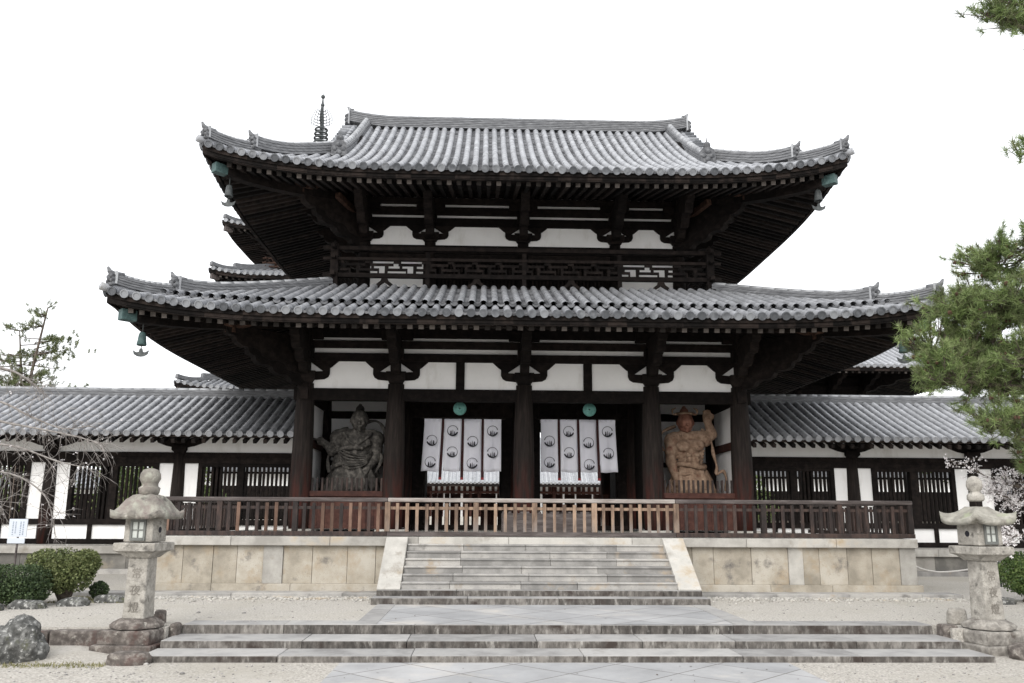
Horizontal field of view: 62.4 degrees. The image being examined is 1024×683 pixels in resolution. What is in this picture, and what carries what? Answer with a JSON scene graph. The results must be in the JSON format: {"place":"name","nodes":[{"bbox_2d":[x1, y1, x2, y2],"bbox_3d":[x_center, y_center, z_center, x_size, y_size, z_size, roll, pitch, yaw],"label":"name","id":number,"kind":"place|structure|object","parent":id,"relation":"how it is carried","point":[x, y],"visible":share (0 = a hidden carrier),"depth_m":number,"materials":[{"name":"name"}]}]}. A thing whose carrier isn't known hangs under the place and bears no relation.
{"place":"outdoors","nodes":[
{"label":"outdoors","id":0,"kind":"place"},
{"bbox_2d":[0,466,81,510],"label":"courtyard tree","id":1,"kind":"object","parent":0,"point":[22,483],"visible":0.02,"depth_m":44.32,"materials":[{"name":"green plant"}]},
{"bbox_2d":[0,469,137,518],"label":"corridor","id":2,"kind":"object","parent":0,"point":[73,510],"visible":0.01,"depth_m":79.65,"materials":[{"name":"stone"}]},
{"bbox_2d":[90,466,152,508],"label":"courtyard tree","id":3,"kind":"object","parent":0,"point":[124,483],"visible":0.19,"depth_m":45.49,"materials":[{"name":"green plant"}]},
{"bbox_2d":[141,467,225,515],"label":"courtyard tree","id":4,"kind":"object","parent":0,"point":[205,485],"visible":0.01,"depth_m":44.09,"materials":[{"name":"green plant"}]},
{"bbox_2d":[0,537,1023,641],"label":"terrace","id":5,"kind":"structure","parent":0,"point":[182,611],"depth_m":14.53,"materials":[{"name":"beige gravel"}]},
{"bbox_2d":[7,519,28,565],"bbox_3d":[-9.296,4.077,15.807,0.340,1.485,0.062,1,-12,-2],"label":"notice board","id":6,"kind":"object","parent":5,"relation":"on","point":[18,528],"visible":0.98,"depth_m":15.88,"materials":[{"name":"white wood"}]},
{"bbox_2d":[0,563,53,605],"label":"clipped hedge","id":7,"kind":"object","parent":5,"relation":"on","point":[18,584],"visible":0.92,"depth_m":14.64,"materials":[{"name":"green plant"}]},
{"bbox_2d":[7,599,47,608],"bbox_3d":[-8.275,4.504,14.459,0.638,0.178,0.336,1,-12,-2],"label":"edging stone","id":8,"kind":"object","parent":5,"relation":"on","point":[27,604],"visible":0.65,"depth_m":14.34,"materials":[{"name":"grey stone"}]},
{"bbox_2d":[0,299,96,517],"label":"pine tree","id":9,"kind":"object","parent":5,"relation":"on","point":[54,348],"visible":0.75,"depth_m":43.00,"materials":[{"name":"green plant"}]},
{"bbox_2d":[0,351,123,550],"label":"cherry tree","id":10,"kind":"object","parent":5,"relation":"on","point":[9,473],"visible":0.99,"depth_m":18.53,"materials":[{"name":"grey plant"}]},
{"bbox_2d":[24,547,102,601],"bbox_3d":[-8.270,4.292,15.521,1.360,1.013,1.051,1,-12,-2],"label":"round bush","id":11,"kind":"object","parent":5,"relation":"on","point":[71,571],"visible":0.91,"depth_m":15.35,"materials":[{"name":"green plant"}]},
{"bbox_2d":[56,597,90,606],"bbox_3d":[-7.736,4.600,14.915,0.555,0.179,0.334,1,-12,-2],"label":"edging stone","id":12,"kind":"object","parent":5,"relation":"on","point":[74,601],"visible":0.77,"depth_m":14.81,"materials":[{"name":"grey stone"}]},
{"bbox_2d":[88,580,109,598],"bbox_3d":[-7.776,4.694,15.918,0.371,0.391,0.359,1,-12,-2],"label":"shrub","id":13,"kind":"object","parent":5,"relation":"on","point":[99,587],"visible":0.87,"depth_m":15.85,"materials":[{"name":"green plant"}]},
{"bbox_2d":[93,594,124,602],"bbox_3d":[-7.351,4.731,15.522,0.660,0.172,0.342,1,-12,-2],"label":"edging stone","id":14,"kind":"object","parent":5,"relation":"on","point":[113,598],"visible":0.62,"depth_m":15.40,"materials":[{"name":"grey stone"}]},
{"bbox_2d":[0,386,295,573],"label":"temple corridor","id":15,"kind":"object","parent":5,"relation":"on","point":[180,439],"visible":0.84,"depth_m":24.81,"materials":[{"name":"tile"}]},
{"bbox_2d":[0,462,31,518],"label":"window frame","id":16,"kind":"structure","parent":15,"relation":"in","point":[22,513],"depth_m":24.61,"materials":[{"name":"brown wood"}]},
{"bbox_2d":[65,462,159,518],"bbox_3d":[-11.658,4.368,24.737,2.560,1.619,0.160,1,-12,-2],"label":"window frame","id":17,"kind":"structure","parent":15,"relation":"in","point":[112,489],"depth_m":24.72,"materials":[{"name":"brown wood"}]},
{"bbox_2d":[195,463,290,519],"bbox_3d":[-7.701,4.416,24.864,3.080,1.619,0.160,1,-12,-2],"label":"window frame","id":18,"kind":"structure","parent":15,"relation":"in","point":[242,478],"depth_m":24.87,"materials":[{"name":"brown wood"}]},
{"bbox_2d":[154,609,166,622],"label":"stone block","id":19,"kind":"structure","parent":5,"relation":"on","point":[160,613],"depth_m":12.61,"materials":[{"name":"grey stone"}]},
{"bbox_2d":[169,622,181,636],"bbox_3d":[-4.913,4.238,12.332,0.120,0.260,0.220,1,-12,-2],"label":"kerb stone","id":20,"kind":"object","parent":5,"relation":"on","point":[175,629],"visible":0.56,"depth_m":12.25,"materials":[{"name":"grey stone"}]},
{"bbox_2d":[173,92,332,519],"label":"five storey pagoda","id":21,"kind":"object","parent":5,"relation":"on","point":[264,267],"visible":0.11,"depth_m":57.01,"materials":[{"name":"tile"}]},
{"bbox_2d":[355,604,394,623],"bbox_3d":[-2.227,4.511,13.943,0.320,0.062,2.788,1,-12,-2],"label":"path border","id":22,"kind":"object","parent":5,"relation":"on","point":[377,613],"visible":0.81,"depth_m":13.74,"materials":[{"name":"stone"}]},
{"bbox_2d":[72,528,963,598],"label":"stone platform","id":23,"kind":"structure","parent":5,"relation":"on","point":[250,565],"depth_m":17.50,"materials":[{"name":"stone"}]},
{"bbox_2d":[98,106,945,532],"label":"temple gate","id":24,"kind":"structure","parent":23,"relation":"on","point":[514,272],"depth_m":23.45,"materials":[{"name":"brown wood"}]},
{"bbox_2d":[133,324,148,356],"bbox_3d":[-8.750,-0.100,20.003,0.326,0.940,0.229,9,-14,-35],"label":"wind bell","id":25,"kind":"object","parent":24,"relation":"hanging from","point":[141,341],"visible":1,"depth_m":19.92,"materials":[{"name":"green metal"}]},
{"bbox_2d":[221,179,235,206],"bbox_3d":[-7.433,-3.988,22.215,0.326,0.940,0.229,9,-14,-35],"label":"wind bell","id":26,"kind":"object","parent":24,"relation":"hanging from","point":[228,194],"visible":1,"depth_m":22.13,"materials":[{"name":"metal"}]},
{"bbox_2d":[313,404,384,490],"bbox_3d":[-4.662,3.304,24.125,2.056,3.092,1.521,1,-12,-2],"label":"guardian statue","id":27,"kind":"object","parent":24,"relation":"on","point":[354,452],"visible":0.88,"depth_m":23.82,"materials":[{"name":"stone"}]},
{"bbox_2d":[422,471,427,523],"bbox_3d":[-2.697,4.044,26.228,0.080,3.170,1.120,1,-12,-2],"label":"door leaf","id":28,"kind":"structure","parent":24,"relation":"in","point":[425,472],"depth_m":25.64,"materials":[{"name":"brown wood"}]},
{"bbox_2d":[453,402,465,414],"bbox_3d":[-1.455,1.731,23.640,0.500,0.665,0.140,1,-12,-2],"label":"bronze gong","id":29,"kind":"object","parent":24,"relation":"hanging from","point":[459,408],"visible":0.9,"depth_m":23.55,"materials":[{"name":"green metal"}]},
{"bbox_2d":[420,402,504,479],"bbox_3d":[-1.396,2.324,24.057,2.420,3.180,0.135,1,-12,-2],"label":"door curtain","id":30,"kind":"object","parent":24,"relation":"hanging from","point":[472,444],"depth_m":23.93,"materials":[{"name":"white fabric"}]},
{"bbox_2d":[499,420,501,524],"bbox_3d":[-0.349,4.072,26.304,0.080,3.170,1.120,1,-12,-2],"label":"door leaf","id":31,"kind":"structure","parent":24,"relation":"in","point":[501,420],"depth_m":25.70,"materials":[{"name":"brown wood"}]},
{"bbox_2d":[539,420,539,511],"bbox_3d":[0.801,4.086,26.341,0.080,3.170,1.120,1,-12,-2],"label":"door leaf","id":32,"kind":"structure","parent":24,"relation":"in","point":[539,420],"depth_m":25.85,"materials":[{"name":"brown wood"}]},
{"bbox_2d":[537,403,618,480],"bbox_3d":[1.887,2.364,24.163,2.370,3.180,0.134,1,-12,-2],"label":"door curtain","id":33,"kind":"object","parent":24,"relation":"hanging from","point":[579,446],"depth_m":24.04,"materials":[{"name":"white fabric"}]},
{"bbox_2d":[583,404,595,416],"bbox_3d":[2.173,1.775,23.757,0.500,0.665,0.140,1,-12,-2],"label":"bronze gong","id":34,"kind":"object","parent":24,"relation":"hanging from","point":[589,410],"visible":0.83,"depth_m":23.67,"materials":[{"name":"green metal"}]},
{"bbox_2d":[610,421,617,524],"bbox_3d":[3.179,4.115,26.417,0.080,3.170,1.120,1,-12,-2],"label":"door leaf","id":35,"kind":"structure","parent":24,"relation":"in","point":[613,475],"depth_m":25.99,"materials":[{"name":"brown wood"}]},
{"bbox_2d":[662,406,726,492],"bbox_3d":[5.123,3.413,24.443,1.541,3.114,1.556,9,-14,-36],"label":"guardian statue","id":36,"kind":"object","parent":24,"relation":"on","point":[685,445],"visible":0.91,"depth_m":24.21,"materials":[{"name":"wood"}]},
{"bbox_2d":[812,189,825,210],"bbox_3d":[8.248,-3.967,22.786,0.326,0.940,0.229,-7,-14,31],"label":"wind bell","id":37,"kind":"object","parent":24,"relation":"hanging from","point":[818,198],"visible":0.98,"depth_m":22.70,"materials":[{"name":"grey metal"}]},
{"bbox_2d":[897,340,911,363],"bbox_3d":[9.567,0.078,20.674,0.326,0.940,0.229,9,-14,-35],"label":"wind bell","id":38,"kind":"object","parent":24,"relation":"hanging from","point":[903,360],"visible":0.48,"depth_m":20.59,"materials":[{"name":"green metal"}]},
{"bbox_2d":[165,496,915,538],"bbox_3d":[0.485,4.300,20.678,16.110,0.788,5.800,1,-12,-2],"label":"wooden railing","id":39,"kind":"object","parent":23,"relation":"on","point":[226,519],"visible":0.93,"depth_m":17.90,"materials":[{"name":"brown wood"}]},
{"bbox_2d":[501,511,597,531],"bbox_3d":[0.932,4.597,21.450,2.400,0.545,0.700,1,-12,-2],"label":"offering box","id":40,"kind":"object","parent":23,"relation":"on","point":[569,522],"visible":0.59,"depth_m":21.11,"materials":[{"name":"brown wood"}]},
{"bbox_2d":[371,537,710,605],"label":"stone staircase","id":41,"kind":"structure","parent":5,"relation":"on","point":[663,573],"depth_m":16.33,"materials":[{"name":"stone"}]},
{"bbox_2d":[155,595,969,603],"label":"pebbles","id":42,"kind":"object","parent":5,"relation":"on","point":[713,599],"visible":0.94,"depth_m":16.45,"materials":[{"name":"gravel"}]},
{"bbox_2d":[692,605,756,624],"bbox_3d":[3.490,4.580,14.127,0.320,0.062,2.788,1,-12,-2],"label":"path border","id":43,"kind":"object","parent":5,"relation":"on","point":[729,617],"visible":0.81,"depth_m":13.87,"materials":[{"name":"stone"}]},
{"bbox_2d":[756,344,975,522],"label":"golden hall","id":44,"kind":"structure","parent":5,"relation":"on","point":[887,372],"depth_m":56.50,"materials":[{"name":"tile"}]},
{"bbox_2d":[748,394,1023,576],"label":"temple corridor","id":45,"kind":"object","parent":5,"relation":"on","point":[851,445],"visible":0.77,"depth_m":25.51,"materials":[{"name":"tile"}]},
{"bbox_2d":[753,467,835,522],"bbox_3d":[8.170,4.609,25.376,3.080,1.619,0.160,1,-12,-2],"label":"window frame","id":46,"kind":"structure","parent":45,"relation":"in","point":[791,473],"depth_m":25.41,"materials":[{"name":"brown wood"}]},
{"bbox_2d":[871,468,957,522],"bbox_3d":[12.127,4.657,25.504,2.560,1.619,0.160,1,-12,-2],"label":"window frame","id":47,"kind":"structure","parent":45,"relation":"in","point":[913,480],"depth_m":25.51,"materials":[{"name":"brown wood"}]},
{"bbox_2d":[990,469,1023,523],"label":"window frame","id":48,"kind":"structure","parent":45,"relation":"in","point":[998,503],"depth_m":25.57,"materials":[{"name":"brown wood"}]},
{"bbox_2d":[937,624,957,637],"bbox_3d":[6.522,4.367,12.652,0.240,0.260,0.220,1,-12,-2],"label":"kerb stone","id":49,"kind":"object","parent":5,"relation":"on","point":[943,630],"visible":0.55,"depth_m":12.58,"materials":[{"name":"grey stone"}]},
{"bbox_2d":[890,0,1023,475],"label":"pine tree","id":50,"kind":"object","parent":5,"relation":"on","point":[974,318],"visible":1,"depth_m":15.13,"materials":[{"name":"green plant"}]},
{"bbox_2d":[946,607,967,623],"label":"stone block","id":51,"kind":"structure","parent":5,"relation":"on","point":[957,615],"depth_m":12.96,"materials":[{"name":"grey stone"}]},
{"bbox_2d":[944,454,1023,558],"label":"cherry tree","id":52,"kind":"object","parent":5,"relation":"on","point":[1006,532],"visible":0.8,"depth_m":16.19,"materials":[{"name":"white plant"}]},
{"bbox_2d":[1002,597,1016,604],"bbox_3d":[9.269,4.961,16.148,0.720,0.160,0.446,1,-12,-2],"label":"edging stone","id":53,"kind":"object","parent":5,"relation":"on","point":[1008,601],"visible":0.3,"depth_m":15.96,"materials":[{"name":"grey stone"}]},
{"bbox_2d":[998,551,1023,601],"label":"round bush","id":54,"kind":"object","parent":5,"relation":"on","point":[1013,578],"visible":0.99,"depth_m":16.50,"materials":[{"name":"green plant"}]},
{"bbox_2d":[0,648,1023,682],"bbox_3d":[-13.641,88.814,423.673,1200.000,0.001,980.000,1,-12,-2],"label":"ground","id":55,"kind":"structure","parent":0,"point":[904,672],"depth_m":10.47,"materials":[{"name":"grey gravel"}]},
{"bbox_2d":[0,614,49,663],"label":"boulder","id":56,"kind":"object","parent":55,"relation":"on","point":[22,638],"visible":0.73,"depth_m":11.01,"materials":[{"name":"grey stone"}]},
{"bbox_2d":[41,629,52,643],"bbox_3d":[-6.856,4.214,11.943,0.670,0.260,0.220,1,-12,-2],"label":"kerb stone","id":57,"kind":"object","parent":55,"relation":"on","point":[46,632],"visible":0.17,"depth_m":11.89,"materials":[{"name":"grey stone"}]},
{"bbox_2d":[0,644,108,664],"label":"gravel slope","id":58,"kind":"structure","parent":55,"relation":"on","point":[58,654],"depth_m":11.37,"materials":[{"name":"grey gravel"}]},
{"bbox_2d":[2,595,116,668],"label":"grass","id":59,"kind":"structure","parent":55,"relation":"on","point":[67,665],"depth_m":10.80,"materials":[{"name":"green plant"}]},
{"bbox_2d":[49,629,105,646],"bbox_3d":[-6.122,4.216,11.958,0.760,0.260,0.220,1,-12,-2],"label":"kerb stone","id":60,"kind":"object","parent":55,"relation":"on","point":[85,637],"visible":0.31,"depth_m":11.86,"materials":[{"name":"grey stone"}]},
{"bbox_2d":[105,650,152,665],"bbox_3d":[-4.973,4.128,10.975,0.553,0.211,0.326,1,-12,-2],"label":"stone block","id":61,"kind":"object","parent":55,"relation":"on","point":[129,658],"depth_m":10.86,"materials":[{"name":"grey stone"}]},
{"bbox_2d":[89,468,184,653],"bbox_3d":[-5.359,3.144,12.286,0.880,2.579,0.880,-1,-12,4],"label":"stone lantern","id":62,"kind":"object","parent":55,"relation":"on","point":[147,511],"visible":0.99,"depth_m":12.08,"materials":[{"name":"grey stone"}]},
{"bbox_2d":[10,601,984,681],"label":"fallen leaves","id":63,"kind":"object","parent":55,"relation":"on","point":[462,668],"visible":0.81,"depth_m":10.44,"materials":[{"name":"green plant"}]},
{"bbox_2d":[4,598,1023,682],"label":"grit","id":64,"kind":"object","parent":55,"relation":"on","point":[181,673],"visible":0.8,"depth_m":10.75,"materials":[{"name":"gravel"}]},
{"bbox_2d":[1007,642,1023,660],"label":"stone block","id":65,"kind":"object","parent":64,"relation":"on","point":[1015,650],"depth_m":11.69,"materials":[{"name":"grey stone"}]},
{"bbox_2d":[149,620,995,662],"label":"stone steps","id":66,"kind":"structure","parent":55,"relation":"on","point":[271,641],"depth_m":11.94,"materials":[{"name":"grey stone"}]},
{"bbox_2d":[939,476,1023,656],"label":"stone lantern","id":67,"kind":"object","parent":55,"relation":"on","point":[982,550],"visible":0.99,"depth_m":12.49,"materials":[{"name":"stone"}]},
{"bbox_2d":[0,0,1023,473],"label":"sky","id":68,"kind":"structure","parent":0,"point":[104,104],"materials":[{"name":"white"}]},
{"bbox_2d":[427,438,599,524],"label":"lecture hall","id":69,"kind":"structure","parent":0,"point":[470,483],"depth_m":117.93,"materials":[{"name":"tile"}]},
{"bbox_2d":[430,486,599,516],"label":"lattice doors","id":70,"kind":"structure","parent":69,"relation":"in","point":[436,487],"depth_m":119.07,"materials":[{"name":"red wood"}]},
{"bbox_2d":[377,605,732,624],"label":"path","id":71,"kind":"structure","parent":0,"point":[575,614],"depth_m":13.85,"materials":[{"name":"stone"}]},
{"bbox_2d":[321,663,828,682],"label":"path","id":72,"kind":"structure","parent":0,"point":[566,673],"depth_m":10.45,"materials":[{"name":"stone"}]},
{"bbox_2d":[756,475,778,522],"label":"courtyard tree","id":73,"kind":"object","parent":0,"point":[762,499],"visible":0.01,"depth_m":44.75,"materials":[{"name":"green plant"}]},
{"bbox_3d":[11.591,5.510,20.101,0.060,0.630,0.060,1,-12,-2],"label":"rope post","id":74,"kind":"object","parent":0,"visible":0},
{"bbox_2d":[917,561,997,572],"bbox_3d":[10.057,5.050,19.213,3.629,0.370,0.062,7,-14,-31],"label":"white rope","id":75,"kind":"object","parent":74,"relation":"attached to","point":[943,571],"visible":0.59,"depth_m":18.91,"materials":[{"name":"white fabric"}]}
]}

